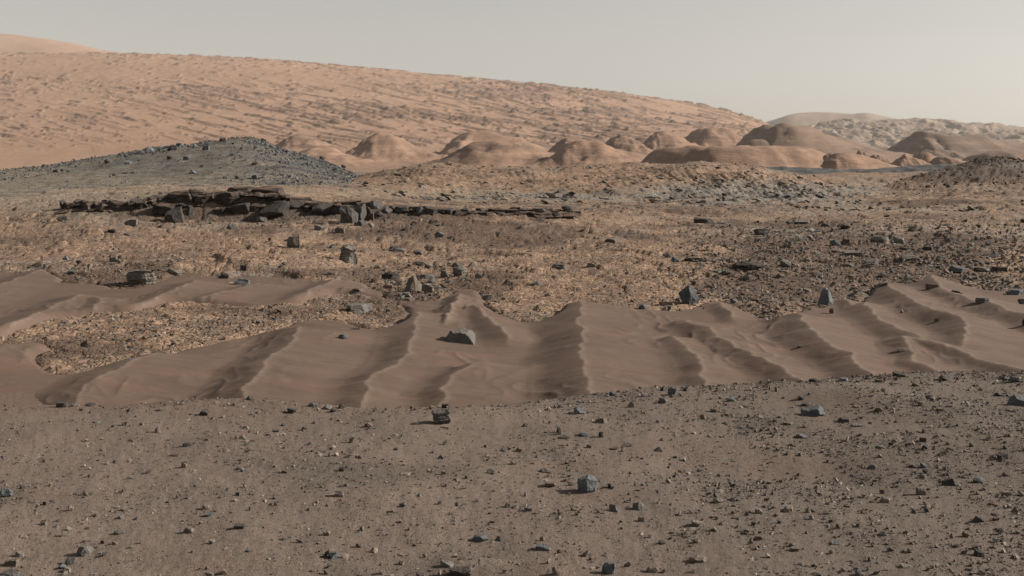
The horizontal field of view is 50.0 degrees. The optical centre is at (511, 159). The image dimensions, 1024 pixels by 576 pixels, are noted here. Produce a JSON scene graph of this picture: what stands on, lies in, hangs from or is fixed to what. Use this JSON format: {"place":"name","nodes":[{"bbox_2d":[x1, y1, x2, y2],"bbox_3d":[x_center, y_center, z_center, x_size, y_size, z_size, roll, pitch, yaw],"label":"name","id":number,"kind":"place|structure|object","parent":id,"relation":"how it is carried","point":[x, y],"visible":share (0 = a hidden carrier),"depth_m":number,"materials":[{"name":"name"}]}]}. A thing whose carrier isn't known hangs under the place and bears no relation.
{"place":"outdoors","nodes":[
{"label":"outdoors","id":0,"kind":"place"},
{"bbox_2d":[0,33,120,53],"bbox_3d":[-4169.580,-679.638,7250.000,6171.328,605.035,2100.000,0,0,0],"label":"mountain","id":1,"kind":"structure","parent":0,"point":[12,43],"depth_m":7098.46,"materials":[{"name":"stone"}]},
{"bbox_2d":[0,138,381,196],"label":"hill","id":2,"kind":"structure","parent":0,"point":[145,173],"depth_m":86.23,"materials":[{"name":"gravel"}]},
{"bbox_2d":[167,145,176,150],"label":"boulder","id":3,"kind":"object","parent":2,"relation":"on","point":[172,147],"visible":0.94,"depth_m":100.66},
{"bbox_2d":[0,136,373,190],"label":"hill rubble","id":4,"kind":"object","parent":2,"relation":"on","point":[278,150],"visible":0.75,"depth_m":96.36,"materials":[{"name":"stone"}]},
{"bbox_2d":[275,134,350,152],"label":"butte","id":5,"kind":"object","parent":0,"point":[297,142],"visible":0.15,"depth_m":1566.65,"materials":[{"name":"stone"}]},
{"bbox_2d":[298,145,406,170],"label":"butte","id":6,"kind":"object","parent":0,"point":[338,157],"visible":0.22,"depth_m":1216.75,"materials":[{"name":"stone"}]},
{"bbox_2d":[0,52,769,169],"bbox_3d":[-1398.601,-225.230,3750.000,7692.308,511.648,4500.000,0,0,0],"label":"mountain","id":7,"kind":"structure","parent":0,"point":[56,108],"depth_m":3178.62,"materials":[{"name":"stone"}]},
{"bbox_2d":[344,133,447,163],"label":"butte","id":8,"kind":"object","parent":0,"point":[382,147],"visible":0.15,"depth_m":1310.35,"materials":[{"name":"stone"}]},
{"bbox_2d":[350,141,552,171],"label":"butte","id":9,"kind":"object","parent":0,"point":[493,153],"visible":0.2,"depth_m":958.52,"materials":[{"name":"stone"}]},
{"bbox_2d":[432,131,547,154],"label":"butte","id":10,"kind":"object","parent":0,"point":[462,140],"visible":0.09,"depth_m":1520.99,"materials":[{"name":"stone"}]},
{"bbox_2d":[0,370,1023,575],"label":"gravel plain","id":11,"kind":"structure","parent":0,"point":[630,548],"depth_m":6.76,"materials":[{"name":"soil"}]},
{"bbox_2d":[0,488,13,496],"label":"stone","id":12,"kind":"object","parent":11,"relation":"on","point":[5,492],"visible":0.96,"depth_m":6.52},
{"bbox_2d":[0,568,20,575],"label":"stone","id":13,"kind":"object","parent":11,"relation":"on","point":[11,572],"visible":1,"depth_m":5.29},
{"bbox_2d":[4,558,19,566],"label":"stone","id":14,"kind":"object","parent":11,"relation":"on","point":[12,562],"visible":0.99,"depth_m":5.43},
{"bbox_2d":[15,551,23,556],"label":"stone","id":15,"kind":"object","parent":11,"relation":"on","point":[19,554],"visible":1,"depth_m":5.56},
{"bbox_2d":[56,401,67,407],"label":"stone","id":16,"kind":"object","parent":11,"relation":"on","point":[61,404],"visible":1,"depth_m":8.87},
{"bbox_2d":[65,557,76,564],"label":"stone","id":17,"kind":"object","parent":11,"relation":"on","point":[70,560],"visible":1,"depth_m":5.46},
{"bbox_2d":[77,545,93,556],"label":"boulder","id":18,"kind":"object","parent":11,"relation":"on","point":[85,550],"visible":1,"depth_m":5.58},
{"bbox_2d":[184,527,194,533],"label":"stone","id":19,"kind":"object","parent":11,"relation":"on","point":[188,530],"visible":1,"depth_m":5.88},
{"bbox_2d":[199,409,209,415],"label":"stone","id":20,"kind":"object","parent":11,"relation":"on","point":[206,412],"visible":1,"depth_m":8.62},
{"bbox_2d":[234,523,245,529],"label":"stone","id":21,"kind":"object","parent":11,"relation":"on","point":[237,526],"visible":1,"depth_m":5.90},
{"bbox_2d":[328,551,338,558],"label":"stone","id":22,"kind":"object","parent":11,"relation":"on","point":[333,554],"visible":1,"depth_m":5.51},
{"bbox_2d":[334,489,343,496],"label":"stone","id":23,"kind":"object","parent":11,"relation":"on","point":[338,493],"visible":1,"depth_m":6.46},
{"bbox_2d":[398,551,409,556],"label":"slab","id":24,"kind":"object","parent":11,"relation":"on","point":[404,554],"depth_m":5.55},
{"bbox_2d":[431,409,451,423],"bbox_3d":[-0.535,1.961,8.344,0.155,0.149,0.116,0,0,0],"label":"boulder","id":25,"kind":"object","parent":11,"relation":"on","point":[441,416],"visible":0.95,"depth_m":8.30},
{"bbox_2d":[440,560,453,567],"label":"stone","id":26,"kind":"object","parent":11,"relation":"on","point":[447,564],"visible":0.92,"depth_m":5.40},
{"bbox_2d":[449,566,471,575],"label":"boulder","id":27,"kind":"object","parent":11,"relation":"on","point":[461,571],"visible":1,"depth_m":5.29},
{"bbox_2d":[473,534,487,542],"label":"stone","id":28,"kind":"object","parent":11,"relation":"on","point":[480,538],"visible":1,"depth_m":5.80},
{"bbox_2d":[536,543,549,550],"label":"boulder","id":29,"kind":"object","parent":11,"relation":"on","point":[542,547],"visible":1,"depth_m":5.66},
{"bbox_2d":[545,481,556,486],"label":"stone","id":30,"kind":"object","parent":11,"relation":"on","point":[550,484],"visible":1,"depth_m":6.72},
{"bbox_2d":[552,566,559,575],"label":"stone","id":31,"kind":"object","parent":11,"relation":"on","point":[556,570],"visible":1,"depth_m":5.30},
{"bbox_2d":[573,406,584,413],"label":"boulder","id":32,"kind":"object","parent":11,"relation":"on","point":[578,409],"visible":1,"depth_m":8.65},
{"bbox_2d":[577,474,597,492],"bbox_3d":[0.460,1.964,6.638,0.127,0.112,0.095,0,0,0],"label":"boulder","id":33,"kind":"object","parent":11,"relation":"on","point":[588,483],"visible":1,"depth_m":6.61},
{"bbox_2d":[595,418,607,423],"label":"boulder","id":34,"kind":"object","parent":11,"relation":"on","point":[601,420],"visible":1,"depth_m":8.32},
{"bbox_2d":[602,562,615,573],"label":"boulder","id":35,"kind":"object","parent":11,"relation":"on","point":[608,567],"visible":1,"depth_m":5.33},
{"bbox_2d":[609,504,620,511],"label":"boulder","id":36,"kind":"object","parent":11,"relation":"on","point":[614,508],"visible":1,"depth_m":6.25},
{"bbox_2d":[633,502,645,510],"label":"boulder","id":37,"kind":"object","parent":11,"relation":"on","point":[638,506],"visible":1,"depth_m":6.28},
{"bbox_2d":[646,565,657,572],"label":"stone","id":38,"kind":"object","parent":11,"relation":"on","point":[650,569],"visible":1,"depth_m":5.33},
{"bbox_2d":[668,387,676,395],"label":"boulder","id":39,"kind":"object","parent":11,"relation":"on","point":[671,390],"visible":0.91,"depth_m":9.28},
{"bbox_2d":[691,520,704,526],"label":"boulder","id":40,"kind":"object","parent":11,"relation":"on","point":[696,523],"visible":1,"depth_m":6.00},
{"bbox_2d":[689,555,706,562],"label":"boulder","id":41,"kind":"object","parent":11,"relation":"on","point":[699,558],"visible":1,"depth_m":5.45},
{"bbox_2d":[754,535,763,540],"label":"stone","id":42,"kind":"object","parent":11,"relation":"on","point":[759,537],"visible":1,"depth_m":5.78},
{"bbox_2d":[783,504,792,512],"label":"stone","id":43,"kind":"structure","parent":11,"relation":"on","point":[788,508],"depth_m":6.25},
{"bbox_2d":[789,546,798,551],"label":"stone","id":44,"kind":"object","parent":11,"relation":"on","point":[793,548],"visible":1,"depth_m":5.61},
{"bbox_2d":[800,405,825,416],"bbox_3d":[2.365,1.970,8.598,0.184,0.082,0.138,0,0,0],"label":"boulder","id":45,"kind":"object","parent":11,"relation":"on","point":[815,410],"visible":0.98,"depth_m":8.57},
{"bbox_2d":[830,539,839,544],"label":"boulder","id":46,"kind":"object","parent":11,"relation":"on","point":[835,542],"visible":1,"depth_m":5.73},
{"bbox_2d":[839,417,850,422],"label":"stone","id":47,"kind":"object","parent":11,"relation":"on","point":[844,419],"visible":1,"depth_m":8.37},
{"bbox_2d":[879,496,891,502],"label":"stone","id":48,"kind":"object","parent":11,"relation":"on","point":[886,499],"visible":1,"depth_m":6.45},
{"bbox_2d":[892,371,905,376],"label":"boulder","id":49,"kind":"object","parent":11,"relation":"on","point":[898,373],"visible":0.91,"depth_m":10.05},
{"bbox_2d":[916,487,925,494],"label":"stone","id":50,"kind":"object","parent":11,"relation":"on","point":[920,490],"visible":1,"depth_m":6.62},
{"bbox_2d":[942,478,957,485],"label":"boulder","id":51,"kind":"object","parent":11,"relation":"on","point":[949,482],"visible":0.96,"depth_m":6.87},
{"bbox_2d":[972,516,982,522],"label":"stone","id":52,"kind":"object","parent":11,"relation":"on","point":[976,519],"visible":1,"depth_m":6.06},
{"bbox_2d":[973,548,984,557],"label":"stone","id":53,"kind":"object","parent":11,"relation":"on","point":[978,553],"visible":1,"depth_m":5.53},
{"bbox_2d":[973,477,984,482],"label":"boulder","id":54,"kind":"object","parent":11,"relation":"on","point":[978,479],"visible":1,"depth_m":6.92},
{"bbox_2d":[996,452,1007,459],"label":"stone","id":55,"kind":"object","parent":11,"relation":"on","point":[1001,456],"visible":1,"depth_m":7.45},
{"bbox_2d":[1001,490,1011,495],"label":"stone","id":56,"kind":"object","parent":11,"relation":"on","point":[1006,493],"visible":1,"depth_m":6.57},
{"bbox_2d":[1007,394,1023,406],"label":"boulder","id":57,"kind":"object","parent":11,"relation":"on","point":[1016,399],"visible":0.94,"depth_m":8.93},
{"bbox_2d":[0,161,1023,374],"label":"bedrock ground","id":58,"kind":"structure","parent":0,"point":[218,262],"depth_m":33.25,"materials":[{"name":"stone"}]},
{"bbox_2d":[56,215,68,220],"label":"stone","id":59,"kind":"object","parent":58,"relation":"on","point":[63,217],"visible":0.88,"depth_m":39.28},
{"bbox_2d":[124,219,137,226],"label":"stone","id":60,"kind":"object","parent":58,"relation":"on","point":[132,222],"visible":0.8,"depth_m":37.78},
{"bbox_2d":[287,234,299,247],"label":"boulder","id":61,"kind":"object","parent":58,"relation":"on","point":[293,241],"visible":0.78,"depth_m":31.06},
{"bbox_2d":[314,225,323,229],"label":"stone","id":62,"kind":"object","parent":58,"relation":"on","point":[318,227],"visible":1,"depth_m":36.01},
{"bbox_2d":[57,186,581,225],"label":"rock ledge","id":63,"kind":"object","parent":58,"relation":"on","point":[241,199],"visible":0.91,"depth_m":41.47,"materials":[{"name":"stone"}]},
{"bbox_2d":[335,226,344,232],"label":"stone","id":64,"kind":"object","parent":58,"relation":"on","point":[339,229],"visible":0.93,"depth_m":35.68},
{"bbox_2d":[339,244,357,263],"bbox_3d":[-3.899,2.290,26.138,0.470,0.573,0.352,0,0,0],"label":"boulder","id":65,"kind":"object","parent":58,"relation":"on","point":[348,254],"visible":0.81,"depth_m":26.03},
{"bbox_2d":[347,303,372,313],"bbox_3d":[-2.638,2.586,19.020,0.440,0.198,0.396,0,0,0],"label":"slab","id":66,"kind":"object","parent":58,"relation":"on","point":[356,308],"depth_m":18.90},
{"bbox_2d":[383,283,392,288],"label":"stone","id":67,"kind":"object","parent":58,"relation":"on","point":[388,286],"visible":0.81,"depth_m":22.19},
{"bbox_2d":[381,271,399,280],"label":"stone","id":68,"kind":"object","parent":58,"relation":"on","point":[394,276],"visible":0.86,"depth_m":23.34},
{"bbox_2d":[404,275,421,291],"bbox_3d":[-1.919,2.451,21.384,0.384,0.427,0.288,0,0,0],"label":"boulder","id":69,"kind":"object","parent":58,"relation":"on","point":[414,284],"visible":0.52,"depth_m":21.33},
{"bbox_2d":[420,274,433,278],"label":"slab","id":70,"kind":"object","parent":58,"relation":"on","point":[426,276],"depth_m":23.34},
{"bbox_2d":[421,283,433,292],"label":"stone","id":71,"kind":"object","parent":58,"relation":"on","point":[426,287],"visible":1,"depth_m":21.12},
{"bbox_2d":[440,270,448,277],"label":"stone","id":72,"kind":"object","parent":58,"relation":"on","point":[444,273],"visible":0.97,"depth_m":23.77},
{"bbox_2d":[452,265,466,276],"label":"boulder","id":73,"kind":"object","parent":58,"relation":"on","point":[459,270],"visible":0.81,"depth_m":23.89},
{"bbox_2d":[482,294,491,299],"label":"stone","id":74,"kind":"object","parent":58,"relation":"on","point":[486,296],"visible":0.93,"depth_m":20.41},
{"bbox_2d":[0,185,1023,373],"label":"rubble","id":75,"kind":"object","parent":58,"relation":"on","point":[939,257],"visible":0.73,"depth_m":25.05,"materials":[{"name":"stone"}]},
{"bbox_2d":[552,263,566,268],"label":"stone","id":76,"kind":"object","parent":58,"relation":"on","point":[560,265],"visible":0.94,"depth_m":24.76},
{"bbox_2d":[605,238,619,242],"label":"stone","id":77,"kind":"object","parent":58,"relation":"on","point":[612,240],"visible":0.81,"depth_m":30.77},
{"bbox_2d":[678,286,698,303],"bbox_3d":[3.155,2.420,19.543,0.362,0.384,0.272,0,0,0],"label":"boulder","id":78,"kind":"object","parent":58,"relation":"on","point":[687,294],"visible":0.88,"depth_m":19.47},
{"bbox_2d":[358,160,1023,211],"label":"slab rubble","id":79,"kind":"object","parent":58,"relation":"on","point":[546,194],"visible":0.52,"depth_m":71.66,"materials":[{"name":"stone"}]},
{"bbox_2d":[693,217,713,223],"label":"stone","id":80,"kind":"object","parent":58,"relation":"on","point":[703,220],"visible":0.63,"depth_m":41.62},
{"bbox_2d":[738,262,763,271],"bbox_3d":[5.240,2.359,24.173,0.587,0.222,0.440,0,0,0],"label":"slab","id":81,"kind":"object","parent":58,"relation":"on","point":[745,266],"depth_m":24.05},
{"bbox_2d":[754,229,768,234],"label":"stone","id":82,"kind":"object","parent":58,"relation":"on","point":[761,231],"visible":0.93,"depth_m":35.83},
{"bbox_2d":[780,260,791,267],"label":"stone","id":83,"kind":"object","parent":58,"relation":"on","point":[785,263],"visible":0.82,"depth_m":24.59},
{"bbox_2d":[794,220,809,223],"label":"slab","id":84,"kind":"structure","parent":58,"relation":"on","point":[801,221],"depth_m":42.18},
{"bbox_2d":[830,239,840,245],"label":"boulder","id":85,"kind":"object","parent":58,"relation":"on","point":[835,242],"visible":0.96,"depth_m":31.37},
{"bbox_2d":[842,250,862,255],"bbox_3d":[8.877,2.437,28.740,0.499,0.136,0.449,0,0,0],"label":"slab","id":86,"kind":"object","parent":58,"relation":"on","point":[849,252],"depth_m":28.54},
{"bbox_2d":[864,259,877,264],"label":"stone","id":87,"kind":"object","parent":58,"relation":"on","point":[873,261],"visible":0.81,"depth_m":25.48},
{"bbox_2d":[870,236,889,243],"bbox_3d":[11.207,2.437,33.272,0.578,0.266,0.520,0,0,0],"label":"slab","id":88,"kind":"object","parent":58,"relation":"on","point":[882,239],"depth_m":33.17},
{"bbox_2d":[878,273,889,277],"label":"stone","id":89,"kind":"object","parent":58,"relation":"on","point":[884,275],"visible":0.99,"depth_m":23.73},
{"bbox_2d":[893,236,904,243],"bbox_3d":[11.808,2.460,33.546,0.331,0.277,0.298,0,0,0],"label":"slab","id":90,"kind":"object","parent":58,"relation":"on","point":[899,239],"depth_m":33.43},
{"bbox_2d":[900,254,921,261],"bbox_3d":[9.719,2.400,26.813,0.528,0.168,0.475,0,0,0],"label":"slab","id":91,"kind":"object","parent":58,"relation":"on","point":[910,257],"depth_m":26.62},
{"bbox_2d":[948,265,966,273],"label":"boulder","id":92,"kind":"object","parent":58,"relation":"on","point":[956,269],"visible":0.93,"depth_m":24.47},
{"bbox_2d":[974,267,990,271],"bbox_3d":[10.756,2.506,25.078,0.407,0.117,0.366,0,0,0],"label":"slab","id":93,"kind":"object","parent":58,"relation":"on","point":[983,269],"depth_m":24.96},
{"bbox_2d":[992,267,1010,270],"bbox_3d":[11.148,2.485,25.005,0.348,0.120,0.313,0,0,0],"label":"slab","id":94,"kind":"object","parent":58,"relation":"on","point":[1000,268],"depth_m":24.86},
{"bbox_2d":[0,253,1023,408],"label":"sand dunes","id":95,"kind":"structure","parent":0,"point":[415,357],"depth_m":15.03,"materials":[{"name":"sand"}]},
{"bbox_2d":[126,269,156,285],"bbox_3d":[-7.734,2.483,22.881,0.608,0.438,0.456,0,0,0],"label":"boulder","id":96,"kind":"object","parent":95,"relation":"on","point":[140,277],"visible":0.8,"depth_m":22.71,"materials":[{"name":"stone"}]},
{"bbox_2d":[168,269,181,275],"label":"stone","id":97,"kind":"object","parent":95,"relation":"on","point":[176,272],"visible":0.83,"depth_m":24.29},
{"bbox_2d":[218,273,229,278],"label":"stone","id":98,"kind":"object","parent":95,"relation":"on","point":[224,276],"visible":0.98,"depth_m":23.68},
{"bbox_2d":[233,278,249,284],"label":"stone","id":99,"kind":"object","parent":95,"relation":"on","point":[239,281],"visible":0.88,"depth_m":22.42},
{"bbox_2d":[446,328,475,344],"bbox_3d":[-0.743,2.530,15.748,0.437,0.227,0.415,0,0,0],"label":"boulder","id":100,"kind":"object","parent":95,"relation":"on","point":[463,335],"visible":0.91,"depth_m":15.61,"materials":[{"name":"stone"}]},
{"bbox_2d":[817,287,832,305],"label":"boulder","id":101,"kind":"object","parent":95,"relation":"on","point":[825,298],"visible":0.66,"depth_m":19.44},
{"bbox_2d":[925,283,938,288],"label":"stone","id":102,"kind":"object","parent":95,"relation":"on","point":[929,286],"visible":0.83,"depth_m":21.18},
{"bbox_2d":[975,297,989,303],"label":"stone","id":103,"kind":"object","parent":95,"relation":"on","point":[981,300],"visible":0.86,"depth_m":18.94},
{"bbox_2d":[1006,289,1023,294],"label":"boulder","id":104,"kind":"object","parent":95,"relation":"on","point":[1015,292],"visible":0.96,"depth_m":21.00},
{"bbox_2d":[0,0,1023,126],"label":"sky","id":105,"kind":"structure","parent":0,"point":[765,60],"materials":[{"name":"grey"}]},
{"bbox_2d":[522,140,641,166],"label":"butte","id":106,"kind":"object","parent":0,"point":[578,152],"visible":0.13,"depth_m":920.72,"materials":[{"name":"stone"}]},
{"bbox_2d":[547,138,646,159],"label":"butte","id":107,"kind":"object","parent":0,"point":[558,145],"visible":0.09,"depth_m":1283.46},
{"bbox_2d":[605,135,653,154],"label":"butte","id":108,"kind":"object","parent":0,"point":[625,143],"visible":0.11,"depth_m":1425.11,"materials":[{"name":"stone"}]},
{"bbox_2d":[641,130,699,149],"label":"butte","id":109,"kind":"object","parent":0,"point":[660,139],"visible":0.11,"depth_m":1570.38,"materials":[{"name":"stone"}]},
{"bbox_2d":[684,127,742,145],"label":"butte","id":110,"kind":"object","parent":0,"point":[713,136],"visible":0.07,"depth_m":1663.57,"materials":[{"name":"stone"}]},
{"bbox_2d":[640,145,825,168],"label":"butte","id":111,"kind":"object","parent":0,"point":[786,156],"visible":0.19,"depth_m":796.22,"materials":[{"name":"stone"}]},
{"bbox_2d":[766,112,895,125],"bbox_3d":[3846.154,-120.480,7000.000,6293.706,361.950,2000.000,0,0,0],"label":"mesa","id":112,"kind":"structure","parent":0,"point":[805,119],"depth_m":6691.82,"materials":[{"name":"stone"}]},
{"bbox_2d":[735,123,961,161],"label":"butte","id":113,"kind":"object","parent":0,"point":[784,134],"visible":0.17,"depth_m":1438.62,"materials":[{"name":"stone"}]},
{"bbox_2d":[759,164,955,174],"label":"dark sand","id":114,"kind":"structure","parent":0,"point":[806,170],"depth_m":203.21,"materials":[{"name":"sand"}]},
{"bbox_2d":[823,152,898,168],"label":"butte","id":115,"kind":"object","parent":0,"point":[838,160],"visible":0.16,"depth_m":795.12,"materials":[{"name":"stone"}]},
{"bbox_2d":[870,155,891,163],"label":"butte","id":116,"kind":"object","parent":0,"point":[883,159],"visible":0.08,"depth_m":1141.31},
{"bbox_2d":[890,153,932,166],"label":"butte","id":117,"kind":"object","parent":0,"point":[905,159],"visible":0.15,"depth_m":988.59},
{"bbox_2d":[809,117,1023,149],"bbox_3d":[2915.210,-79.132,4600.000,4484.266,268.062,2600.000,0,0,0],"label":"badlands","id":118,"kind":"structure","parent":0,"point":[881,134],"depth_m":4789.24,"materials":[{"name":"stone"}]},
{"bbox_2d":[912,151,934,162],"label":"butte","id":119,"kind":"object","parent":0,"point":[927,157],"visible":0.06,"depth_m":1140.37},
{"bbox_2d":[929,157,965,164],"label":"butte","id":120,"kind":"object","parent":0,"point":[941,160],"visible":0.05,"depth_m":986.83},
{"bbox_2d":[883,158,1023,197],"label":"hill","id":121,"kind":"structure","parent":0,"point":[982,172],"depth_m":90.89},
{"bbox_2d":[884,156,1023,193],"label":"knoll rubble","id":122,"kind":"object","parent":121,"relation":"on","point":[955,182],"visible":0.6,"depth_m":97.31,"materials":[{"name":"stone"}]},
{"bbox_2d":[887,131,1023,158],"bbox_3d":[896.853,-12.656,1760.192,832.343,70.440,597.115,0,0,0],"label":"butte","id":123,"kind":"object","parent":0,"point":[949,146],"visible":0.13,"depth_m":1726.67,"materials":[{"name":"stone"}]},
{"bbox_2d":[962,150,1023,161],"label":"butte","id":124,"kind":"object","parent":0,"point":[1016,154],"visible":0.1,"depth_m":1211.66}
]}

